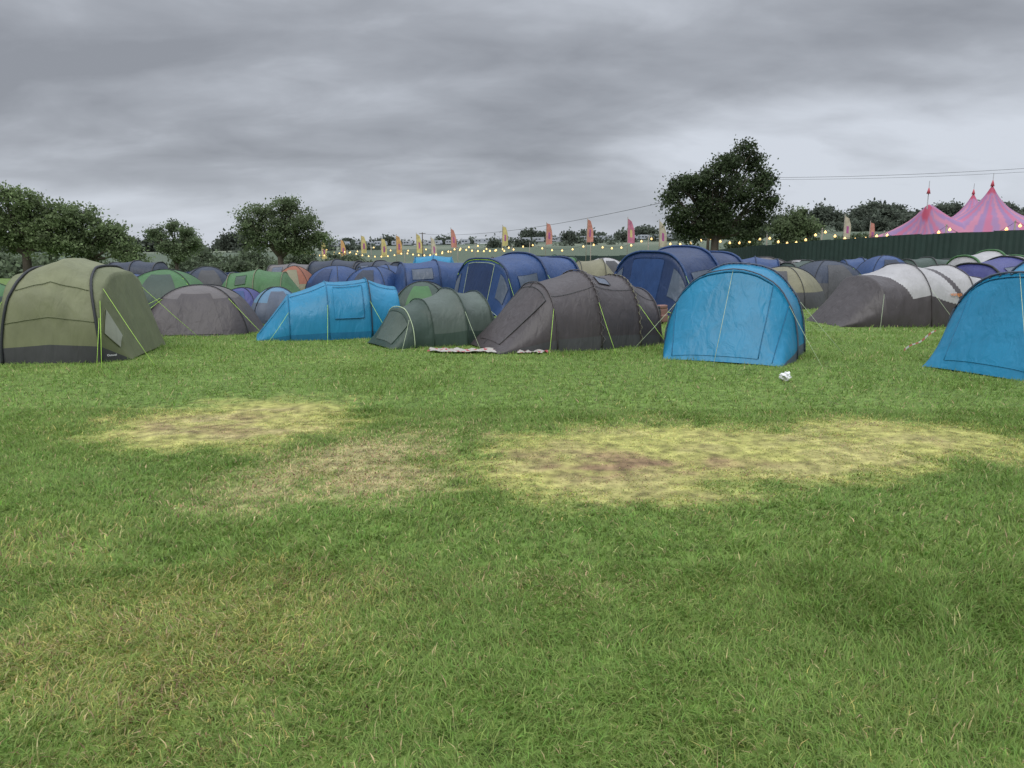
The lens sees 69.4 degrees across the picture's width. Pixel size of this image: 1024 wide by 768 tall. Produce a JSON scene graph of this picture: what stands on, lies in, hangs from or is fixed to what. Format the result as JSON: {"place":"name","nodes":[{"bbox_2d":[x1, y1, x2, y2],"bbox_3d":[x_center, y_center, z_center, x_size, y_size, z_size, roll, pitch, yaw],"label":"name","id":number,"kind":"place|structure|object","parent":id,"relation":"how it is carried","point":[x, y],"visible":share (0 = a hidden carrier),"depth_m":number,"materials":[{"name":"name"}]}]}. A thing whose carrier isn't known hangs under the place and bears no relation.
{"place":"outdoors","nodes":[
{"label":"outdoors","id":0,"kind":"place"},
{"bbox_2d":[0,548,1023,767],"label":"grass","id":1,"kind":"structure","parent":0,"point":[998,679],"depth_m":2.93,"materials":[{"name":"plant"}]},
{"bbox_2d":[0,226,1023,767],"bbox_3d":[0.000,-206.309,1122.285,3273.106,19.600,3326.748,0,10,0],"label":"ground","id":2,"kind":"structure","parent":0,"point":[644,462],"depth_m":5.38,"materials":[{"name":"plant"}]},
{"bbox_2d":[0,283,5,302],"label":"tent","id":3,"kind":"object","parent":2,"relation":"on","point":[2,287],"visible":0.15,"depth_m":22.65,"materials":[{"name":"green fabric"}]},
{"bbox_2d":[0,180,88,271],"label":"tree","id":4,"kind":"object","parent":2,"relation":"on","point":[25,236],"visible":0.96,"depth_m":49.36,"materials":[{"name":"green plant"}]},
{"bbox_2d":[26,198,157,262],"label":"tree","id":5,"kind":"object","parent":2,"relation":"on","point":[109,235],"visible":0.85,"depth_m":50.58,"materials":[{"name":"green plant"}]},
{"bbox_2d":[0,258,203,368],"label":"tent","id":6,"kind":"object","parent":2,"relation":"on","point":[71,310],"visible":0.98,"depth_m":10.86,"materials":[{"name":"green fabric"}]},
{"bbox_2d":[104,309,122,346],"bbox_3d":[-5.964,-0.837,11.043,0.111,0.583,0.314,7,13,36],"label":"window","id":7,"kind":"structure","parent":6,"relation":"in","point":[112,331],"depth_m":11.03,"materials":[{"name":"grey plastic"}]},
{"bbox_2d":[108,260,168,274],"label":"tent","id":8,"kind":"object","parent":2,"relation":"on","point":[139,267],"visible":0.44,"depth_m":36.87,"materials":[{"name":"grey fabric"}]},
{"bbox_2d":[138,269,202,307],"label":"tent","id":9,"kind":"object","parent":2,"relation":"on","point":[158,284],"visible":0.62,"depth_m":19.68,"materials":[{"name":"green fabric"}]},
{"bbox_2d":[142,274,174,307],"bbox_3d":[-9.361,-2.439,19.603,1.092,0.915,0.639,-2,10,-10],"label":"door","id":10,"kind":"structure","parent":9,"relation":"in","point":[157,286],"depth_m":19.56,"materials":[{"name":"grey fabric"}]},
{"bbox_2d":[137,218,207,270],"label":"tree","id":11,"kind":"object","parent":2,"relation":"on","point":[177,254],"visible":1,"depth_m":78.19,"materials":[{"name":"green plant"}]},
{"bbox_2d":[0,243,372,277],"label":"woodland","id":12,"kind":"object","parent":2,"relation":"on","point":[11,266],"visible":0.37,"depth_m":86.44,"materials":[{"name":"green plant"}]},
{"bbox_2d":[149,284,263,336],"bbox_3d":[-6.760,-1.545,15.123,3.405,0.974,2.336,-2,10,-12],"label":"tent","id":13,"kind":"object","parent":2,"relation":"on","point":[204,309],"visible":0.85,"depth_m":14.63,"materials":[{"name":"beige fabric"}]},
{"bbox_2d":[163,293,222,334],"bbox_3d":[-6.260,-1.386,14.585,1.110,0.772,0.544,-2,10,-12],"label":"door","id":14,"kind":"structure","parent":13,"relation":"in","point":[198,312],"depth_m":14.52,"materials":[{"name":"grey fabric"}]},
{"bbox_2d":[189,266,227,286],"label":"tent","id":15,"kind":"object","parent":2,"relation":"on","point":[209,275],"visible":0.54,"depth_m":25.21,"materials":[{"name":"grey fabric"}]},
{"bbox_2d":[198,270,222,286],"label":"door","id":16,"kind":"structure","parent":15,"relation":"in","point":[205,276],"depth_m":25.15,"materials":[{"name":"grey fabric"}]},
{"bbox_2d":[231,287,259,305],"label":"tent","id":17,"kind":"object","parent":2,"relation":"on","point":[248,295],"visible":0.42,"depth_m":19.18,"materials":[{"name":"purple fabric"}]},
{"bbox_2d":[222,268,300,292],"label":"tent","id":18,"kind":"object","parent":2,"relation":"on","point":[259,280],"visible":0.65,"depth_m":22.67,"materials":[{"name":"green fabric"}]},
{"bbox_2d":[234,275,246,284],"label":"window","id":19,"kind":"structure","parent":18,"relation":"in","point":[239,280],"depth_m":22.54,"materials":[{"name":"grey plastic"}]},
{"bbox_2d":[251,286,291,323],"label":"tent","id":20,"kind":"object","parent":2,"relation":"on","point":[266,304],"visible":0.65,"depth_m":16.80,"materials":[{"name":"blue fabric"}]},
{"bbox_2d":[265,291,285,320],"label":"door","id":21,"kind":"structure","parent":20,"relation":"in","point":[275,298],"depth_m":16.80,"materials":[{"name":"grey fabric"}]},
{"bbox_2d":[227,192,343,264],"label":"tree","id":22,"kind":"object","parent":2,"relation":"on","point":[261,231],"visible":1,"depth_m":68.01,"materials":[{"name":"green plant"}]},
{"bbox_2d":[266,263,307,271],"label":"tent","id":23,"kind":"object","parent":2,"relation":"on","point":[275,268],"visible":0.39,"depth_m":39.78,"materials":[{"name":"beige fabric"}]},
{"bbox_2d":[282,265,311,289],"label":"tent","id":24,"kind":"object","parent":2,"relation":"on","point":[299,276],"visible":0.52,"depth_m":30.14,"materials":[{"name":"orange fabric"}]},
{"bbox_2d":[286,270,299,288],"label":"door","id":25,"kind":"structure","parent":24,"relation":"in","point":[293,274],"depth_m":30.07,"materials":[{"name":"fabric"}]},
{"bbox_2d":[321,243,326,258],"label":"banner flag","id":26,"kind":"object","parent":2,"relation":"on","point":[324,253],"visible":0.5,"depth_m":118.17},
{"bbox_2d":[257,277,399,344],"bbox_3d":[-3.431,-1.449,14.108,2.800,1.131,2.527,-3,11,-18],"label":"tent","id":27,"kind":"object","parent":2,"relation":"on","point":[353,309],"visible":0.83,"depth_m":13.85,"materials":[{"name":"blue fabric"}]},
{"bbox_2d":[333,285,364,318],"bbox_3d":[-3.082,-1.552,13.943,0.547,0.616,0.377,-3,11,-18],"label":"door","id":28,"kind":"structure","parent":27,"relation":"in","point":[348,302],"depth_m":13.91,"materials":[{"name":"blue fabric"}]},
{"bbox_2d":[305,265,355,288],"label":"tent","id":29,"kind":"object","parent":2,"relation":"on","point":[336,273],"visible":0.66,"depth_m":28.59,"materials":[{"name":"fabric"}]},
{"bbox_2d":[310,269,331,286],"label":"door","id":30,"kind":"structure","parent":29,"relation":"in","point":[324,274],"depth_m":28.54,"materials":[{"name":"fabric"}]},
{"bbox_2d":[307,259,362,273],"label":"tent","id":31,"kind":"object","parent":2,"relation":"on","point":[313,267],"visible":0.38,"depth_m":37.37,"materials":[{"name":"grey fabric"}]},
{"bbox_2d":[340,239,345,255],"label":"banner flag","id":32,"kind":"object","parent":2,"relation":"on","point":[342,247],"visible":0.74,"depth_m":115.97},
{"bbox_2d":[361,236,366,253],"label":"banner flag","id":33,"kind":"object","parent":2,"relation":"on","point":[363,246],"visible":0.94,"depth_m":114.14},
{"bbox_2d":[346,266,395,286],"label":"tent","id":34,"kind":"object","parent":2,"relation":"on","point":[381,275],"visible":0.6,"depth_m":25.71,"materials":[{"name":"blue fabric"}]},
{"bbox_2d":[354,270,373,281],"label":"door","id":35,"kind":"structure","parent":34,"relation":"in","point":[368,274],"depth_m":25.64,"materials":[{"name":"grey fabric"}]},
{"bbox_2d":[354,260,399,269],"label":"tent","id":36,"kind":"object","parent":2,"relation":"on","point":[375,263],"visible":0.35,"depth_m":35.96,"materials":[{"name":"grey fabric"}]},
{"bbox_2d":[357,264,396,273],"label":"tent","id":37,"kind":"object","parent":2,"relation":"on","point":[392,268],"visible":0.13,"depth_m":30.13,"materials":[{"name":"blue fabric"}]},
{"bbox_2d":[381,239,386,256],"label":"banner flag","id":38,"kind":"object","parent":2,"relation":"on","point":[384,247],"visible":0.93,"depth_m":110.25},
{"bbox_2d":[0,212,786,252],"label":"woodland","id":39,"kind":"object","parent":2,"relation":"on","point":[224,242],"visible":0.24,"depth_m":331.18,"materials":[{"name":"green plant"}]},
{"bbox_2d":[396,236,401,259],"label":"banner flag","id":40,"kind":"object","parent":2,"relation":"on","point":[398,246],"visible":0.95,"depth_m":108.22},
{"bbox_2d":[416,234,421,256],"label":"banner flag","id":41,"kind":"object","parent":2,"relation":"on","point":[418,245],"visible":0.91,"depth_m":105.17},
{"bbox_2d":[398,281,442,306],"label":"tent","id":42,"kind":"object","parent":2,"relation":"on","point":[407,294],"visible":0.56,"depth_m":17.81,"materials":[{"name":"green fabric"}]},
{"bbox_2d":[405,286,431,305],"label":"door","id":43,"kind":"structure","parent":42,"relation":"in","point":[422,292],"depth_m":17.76,"materials":[{"name":"green fabric"}]},
{"bbox_2d":[419,232,425,256],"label":"utility pole","id":44,"kind":"object","parent":2,"relation":"on","point":[422,233],"visible":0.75,"depth_m":181.54,"materials":[{"name":"grey wood"}]},
{"bbox_2d":[430,198,679,234],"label":"power line","id":45,"kind":"object","parent":44,"relation":"attached to","point":[563,222],"visible":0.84,"depth_m":99.47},
{"bbox_2d":[395,259,462,292],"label":"tent","id":46,"kind":"object","parent":2,"relation":"on","point":[442,274],"visible":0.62,"depth_m":25.68,"materials":[{"name":"blue fabric"}]},
{"bbox_2d":[411,268,433,279],"bbox_3d":[-3.091,-3.810,25.554,0.730,0.412,0.281,-3,10,-16],"label":"window","id":47,"kind":"structure","parent":46,"relation":"in","point":[426,273],"depth_m":25.54,"materials":[{"name":"grey plastic"}]},
{"bbox_2d":[367,287,494,349],"bbox_3d":[-1.153,-1.199,13.085,2.423,0.987,2.172,-6,12,-31],"label":"tent","id":48,"kind":"object","parent":2,"relation":"on","point":[445,316],"visible":0.88,"depth_m":12.80,"materials":[{"name":"green fabric"}]},
{"bbox_2d":[376,310,408,343],"bbox_3d":[-2.075,-0.988,12.725,0.300,0.528,0.779,-6,12,-31],"label":"door","id":49,"kind":"structure","parent":48,"relation":"in","point":[395,323],"depth_m":12.66,"materials":[{"name":"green fabric"}]},
{"bbox_2d":[413,254,453,262],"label":"tent","id":50,"kind":"object","parent":2,"relation":"on","point":[430,258],"visible":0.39,"depth_m":41.76,"materials":[{"name":"blue fabric"}]},
{"bbox_2d":[431,238,436,255],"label":"banner flag","id":51,"kind":"object","parent":2,"relation":"on","point":[433,248],"visible":0.77,"depth_m":101.22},
{"bbox_2d":[451,229,456,255],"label":"banner flag","id":52,"kind":"object","parent":2,"relation":"on","point":[453,241],"visible":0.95,"depth_m":92.23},
{"bbox_2d":[427,347,495,351],"bbox_3d":[-0.792,-0.560,11.989,1.172,0.048,0.316,1,10,5],"label":"picnic blanket","id":53,"kind":"object","parent":2,"relation":"on","point":[486,349],"visible":0.99,"depth_m":11.98,"materials":[{"name":"fabric"}]},
{"bbox_2d":[501,225,507,255],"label":"banner flag","id":54,"kind":"object","parent":2,"relation":"on","point":[504,237],"visible":0.94,"depth_m":86.36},
{"bbox_2d":[454,251,580,315],"bbox_3d":[0.523,-2.781,20.095,3.503,1.617,3.486,-8,13,-39],"label":"tent","id":55,"kind":"object","parent":2,"relation":"on","point":[497,283],"visible":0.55,"depth_m":19.33,"materials":[{"name":"fabric"}]},
{"bbox_2d":[454,272,461,292],"bbox_3d":[-1.532,-2.657,20.246,0.193,0.795,0.346,-8,13,-39],"label":"window","id":56,"kind":"structure","parent":55,"relation":"in","point":[458,279],"depth_m":20.18,"materials":[{"name":"grey plastic"}]},
{"bbox_2d":[463,262,494,299],"bbox_3d":[-0.912,-2.642,19.468,0.286,1.101,1.122,-8,13,-39],"label":"door","id":57,"kind":"structure","parent":55,"relation":"in","point":[479,276],"depth_m":19.42,"materials":[{"name":"fabric"}]},
{"bbox_2d":[495,274,507,304],"bbox_3d":[-0.264,-2.408,18.756,0.193,0.777,0.329,-8,13,-39],"label":"window","id":58,"kind":"structure","parent":55,"relation":"in","point":[502,288],"depth_m":18.75,"materials":[{"name":"grey plastic"}]},
{"bbox_2d":[517,272,538,286],"bbox_3d":[0.427,-2.657,19.091,0.635,0.431,0.167,-8,13,-39],"label":"window","id":59,"kind":"structure","parent":55,"relation":"in","point":[523,279],"depth_m":19.10,"materials":[{"name":"grey plastic"}]},
{"bbox_2d":[517,349,550,352],"bbox_3d":[0.351,-0.528,11.828,0.545,0.041,0.213,1,10,6],"label":"picnic blanket","id":60,"kind":"object","parent":2,"relation":"on","point":[537,350],"visible":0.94,"depth_m":11.81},
{"bbox_2d":[545,222,551,255],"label":"banner flag","id":61,"kind":"object","parent":2,"relation":"on","point":[548,234],"visible":0.94,"depth_m":80.41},
{"bbox_2d":[471,269,663,354],"bbox_3d":[1.089,-1.304,12.722,3.270,1.310,2.576,-4,11,-24],"label":"tent","id":62,"kind":"object","parent":2,"relation":"on","point":[582,310],"visible":0.99,"depth_m":12.29,"materials":[{"name":"grey fabric"}]},
{"bbox_2d":[480,286,545,344],"bbox_3d":[-0.012,-1.178,12.431,0.790,0.909,1.033,-4,11,-24],"label":"door","id":63,"kind":"structure","parent":62,"relation":"in","point":[532,299],"depth_m":12.32,"materials":[{"name":"grey fabric"}]},
{"bbox_2d":[593,275,610,284],"bbox_3d":[1.537,-1.775,12.653,0.250,0.171,0.233,-4,11,-24],"label":"window","id":64,"kind":"structure","parent":62,"relation":"in","point":[600,280],"depth_m":12.66,"materials":[{"name":"grey plastic"}]},
{"bbox_2d":[585,218,592,260],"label":"banner flag","id":65,"kind":"object","parent":2,"relation":"on","point":[589,237],"visible":0.95,"depth_m":75.61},
{"bbox_2d":[576,258,613,275],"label":"tent","id":66,"kind":"object","parent":2,"relation":"on","point":[598,267],"visible":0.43,"depth_m":27.94,"materials":[{"name":"fabric"}]},
{"bbox_2d":[594,257,619,272],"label":"tent","id":67,"kind":"object","parent":2,"relation":"on","point":[612,264],"visible":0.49,"depth_m":35.96,"materials":[{"name":"grey fabric"}]},
{"bbox_2d":[606,261,617,272],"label":"door","id":68,"kind":"structure","parent":67,"relation":"in","point":[613,265],"depth_m":35.85,"materials":[{"name":"grey fabric"}]},
{"bbox_2d":[627,219,634,249],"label":"banner flag","id":69,"kind":"object","parent":2,"relation":"on","point":[630,234],"visible":0.97,"depth_m":71.53,"materials":[{"name":"fabric"}]},
{"bbox_2d":[657,305,667,322],"bbox_3d":[3.427,-1.597,16.852,0.245,0.411,0.235,-3,11,-17],"label":"rucksack","id":70,"kind":"object","parent":2,"relation":"on","point":[664,311],"visible":0.68,"depth_m":16.77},
{"bbox_2d":[659,219,666,246],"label":"banner flag","id":71,"kind":"object","parent":2,"relation":"on","point":[662,238],"visible":0.88,"depth_m":67.62,"materials":[{"name":"fabric"}]},
{"bbox_2d":[614,245,742,315],"bbox_3d":[4.982,-2.874,20.168,3.553,1.813,3.752,-8,13,-37],"label":"tent","id":72,"kind":"object","parent":2,"relation":"on","point":[666,275],"visible":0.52,"depth_m":19.33,"materials":[{"name":"blue fabric"}]},
{"bbox_2d":[630,257,664,300],"bbox_3d":[3.488,-2.690,19.544,0.337,1.298,1.086,-8,13,-37],"label":"door","id":73,"kind":"structure","parent":72,"relation":"in","point":[645,273],"depth_m":19.48,"materials":[{"name":"fabric"}]},
{"bbox_2d":[667,268,685,301],"bbox_3d":[4.168,-2.492,18.757,0.218,0.908,0.432,-8,13,-37],"label":"window","id":74,"kind":"structure","parent":72,"relation":"in","point":[676,286],"depth_m":18.77,"materials":[{"name":"grey plastic"}]},
{"bbox_2d":[691,268,711,280],"bbox_3d":[4.935,-2.707,19.065,0.798,0.533,0.178,-7,12,-35],"label":"window","id":75,"kind":"structure","parent":72,"relation":"in","point":[695,274],"depth_m":19.00,"materials":[{"name":"grey plastic"}]},
{"bbox_2d":[706,188,711,250],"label":"utility pole","id":76,"kind":"object","parent":2,"relation":"on","point":[707,244],"depth_m":71.64,"materials":[{"name":"brown wood"}]},
{"bbox_2d":[711,168,1023,177],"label":"power line","id":77,"kind":"object","parent":76,"relation":"attached to","point":[883,175],"visible":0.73,"depth_m":66.01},
{"bbox_2d":[779,172,1017,179],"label":"power line","id":78,"kind":"object","parent":76,"relation":"attached to","point":[896,177],"visible":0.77,"depth_m":65.93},
{"bbox_2d":[650,135,789,250],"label":"tree","id":79,"kind":"object","parent":2,"relation":"on","point":[720,218],"visible":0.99,"depth_m":59.79,"materials":[{"name":"green plant"}]},
{"bbox_2d":[630,262,842,367],"bbox_3d":[3.770,-1.173,11.659,2.848,1.459,3.241,10,14,44],"label":"tent","id":80,"kind":"object","parent":2,"relation":"on","point":[736,312],"visible":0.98,"depth_m":11.09,"materials":[{"name":"blue fabric"}]},
{"bbox_2d":[671,271,773,358],"bbox_3d":[3.113,-1.056,11.147,1.458,1.270,0.644,5,11,26],"label":"door","id":81,"kind":"structure","parent":80,"relation":"in","point":[699,311],"depth_m":11.12,"materials":[{"name":"blue fabric"}]},
{"bbox_2d":[720,237,764,248],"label":"tree","id":82,"kind":"object","parent":2,"relation":"on","point":[728,246],"visible":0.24,"depth_m":72.18,"materials":[{"name":"green plant"}]},
{"bbox_2d":[742,256,779,268],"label":"tent","id":83,"kind":"object","parent":2,"relation":"on","point":[766,262],"visible":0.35,"depth_m":32.87,"materials":[{"name":"blue fabric"}]},
{"bbox_2d":[758,256,785,263],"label":"tent","id":84,"kind":"object","parent":2,"relation":"on","point":[771,258],"visible":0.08,"depth_m":37.35,"materials":[{"name":"beige fabric"}]},
{"bbox_2d":[540,230,1023,261],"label":"perimeter fence","id":85,"kind":"object","parent":2,"relation":"on","point":[947,245],"visible":0.2,"depth_m":53.98,"materials":[{"name":"metal"}]},
{"bbox_2d":[779,371,790,380],"bbox_3d":[3.463,-0.096,9.379,0.147,0.133,0.180,0,10,0],"label":"crumpled paper","id":86,"kind":"object","parent":2,"relation":"on","point":[784,376],"visible":0.98,"depth_m":9.33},
{"bbox_2d":[761,203,826,244],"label":"tree","id":87,"kind":"object","parent":2,"relation":"on","point":[797,225],"visible":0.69,"depth_m":72.88,"materials":[{"name":"green plant"}]},
{"bbox_2d":[768,266,825,308],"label":"tent","id":88,"kind":"object","parent":2,"relation":"on","point":[806,286],"visible":0.52,"depth_m":21.44,"materials":[{"name":"fabric"}]},
{"bbox_2d":[780,260,814,267],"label":"tent","id":89,"kind":"object","parent":2,"relation":"on","point":[795,265],"visible":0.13,"depth_m":32.24,"materials":[{"name":"green fabric"}]},
{"bbox_2d":[798,260,861,299],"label":"tent","id":90,"kind":"object","parent":2,"relation":"on","point":[830,276],"visible":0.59,"depth_m":24.26,"materials":[{"name":"grey fabric"}]},
{"bbox_2d":[828,265,852,297],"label":"door","id":91,"kind":"structure","parent":90,"relation":"in","point":[836,273],"depth_m":24.17,"materials":[{"name":"grey fabric"}]},
{"bbox_2d":[843,214,850,238],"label":"banner flag","id":92,"kind":"object","parent":2,"relation":"on","point":[847,229],"visible":0.85,"depth_m":76.28,"materials":[{"name":"fabric"}]},
{"bbox_2d":[833,231,871,239],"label":"tree","id":93,"kind":"object","parent":2,"relation":"on","point":[857,235],"visible":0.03,"depth_m":78.20,"materials":[{"name":"green plant"}]},
{"bbox_2d":[840,257,866,269],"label":"tent","id":94,"kind":"object","parent":2,"relation":"on","point":[856,263],"visible":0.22,"depth_m":41.79,"materials":[{"name":"blue fabric"}]},
{"bbox_2d":[869,221,874,236],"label":"banner flag","id":95,"kind":"object","parent":2,"relation":"on","point":[872,230],"visible":0.58,"depth_m":77.42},
{"bbox_2d":[857,255,906,273],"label":"tent","id":96,"kind":"object","parent":2,"relation":"on","point":[874,263],"visible":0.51,"depth_m":29.20,"materials":[{"name":"blue fabric"}]},
{"bbox_2d":[884,259,899,265],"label":"door","id":97,"kind":"structure","parent":96,"relation":"in","point":[886,261],"depth_m":29.02,"materials":[{"name":"grey fabric"}]},
{"bbox_2d":[807,262,981,328],"bbox_3d":[9.178,-2.029,16.669,4.203,1.394,3.230,-2,10,-10],"label":"tent","id":98,"kind":"object","parent":2,"relation":"on","point":[904,295],"visible":0.77,"depth_m":16.19,"materials":[{"name":"grey fabric"}]},
{"bbox_2d":[806,197,1023,232],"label":"woodland","id":99,"kind":"object","parent":2,"relation":"on","point":[881,216],"visible":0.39,"depth_m":338.28,"materials":[{"name":"green plant"}]},
{"bbox_2d":[904,330,935,350],"bbox_3d":[6.750,-0.722,12.218,1.352,0.248,0.007,-9,13,-41],"label":"barrier tape","id":100,"kind":"object","parent":2,"relation":"on","point":[925,337],"visible":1,"depth_m":12.26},
{"bbox_2d":[902,257,949,267],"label":"tent","id":101,"kind":"object","parent":2,"relation":"on","point":[923,262],"visible":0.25,"depth_m":34.92,"materials":[{"name":"green fabric"}]},
{"bbox_2d":[878,173,1023,236],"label":"top marquee","id":102,"kind":"object","parent":2,"relation":"on","point":[990,211],"visible":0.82,"depth_m":110.33,"materials":[{"name":"fabric"}]},
{"bbox_2d":[923,261,1023,380],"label":"tent","id":103,"kind":"object","parent":2,"relation":"on","point":[983,334],"visible":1,"depth_m":9.91,"materials":[{"name":"blue fabric"}]},
{"bbox_2d":[944,276,1023,371],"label":"door","id":104,"kind":"structure","parent":103,"relation":"in","point":[989,330],"depth_m":9.86,"materials":[{"name":"blue fabric"}]},
{"bbox_2d":[946,249,1023,266],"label":"tent","id":105,"kind":"object","parent":2,"relation":"on","point":[982,256],"visible":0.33,"depth_m":26.36,"materials":[{"name":"grey fabric"}]},
{"bbox_2d":[955,255,1023,278],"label":"tent","id":106,"kind":"object","parent":2,"relation":"on","point":[1001,263],"visible":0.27,"depth_m":20.79,"materials":[{"name":"purple fabric"}]},
{"bbox_2d":[0,329,1023,410],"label":"grass","id":107,"kind":"structure","parent":0,"point":[552,356],"depth_m":9.70,"materials":[{"name":"plant"}]},
{"bbox_2d":[0,0,1023,247],"label":"sky","id":108,"kind":"structure","parent":0,"point":[406,119],"materials":[{"name":"grey"}]},
{"bbox_2d":[263,308,944,331],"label":"grass","id":109,"kind":"structure","parent":0,"point":[869,328],"depth_m":15.77,"materials":[{"name":"plant"}]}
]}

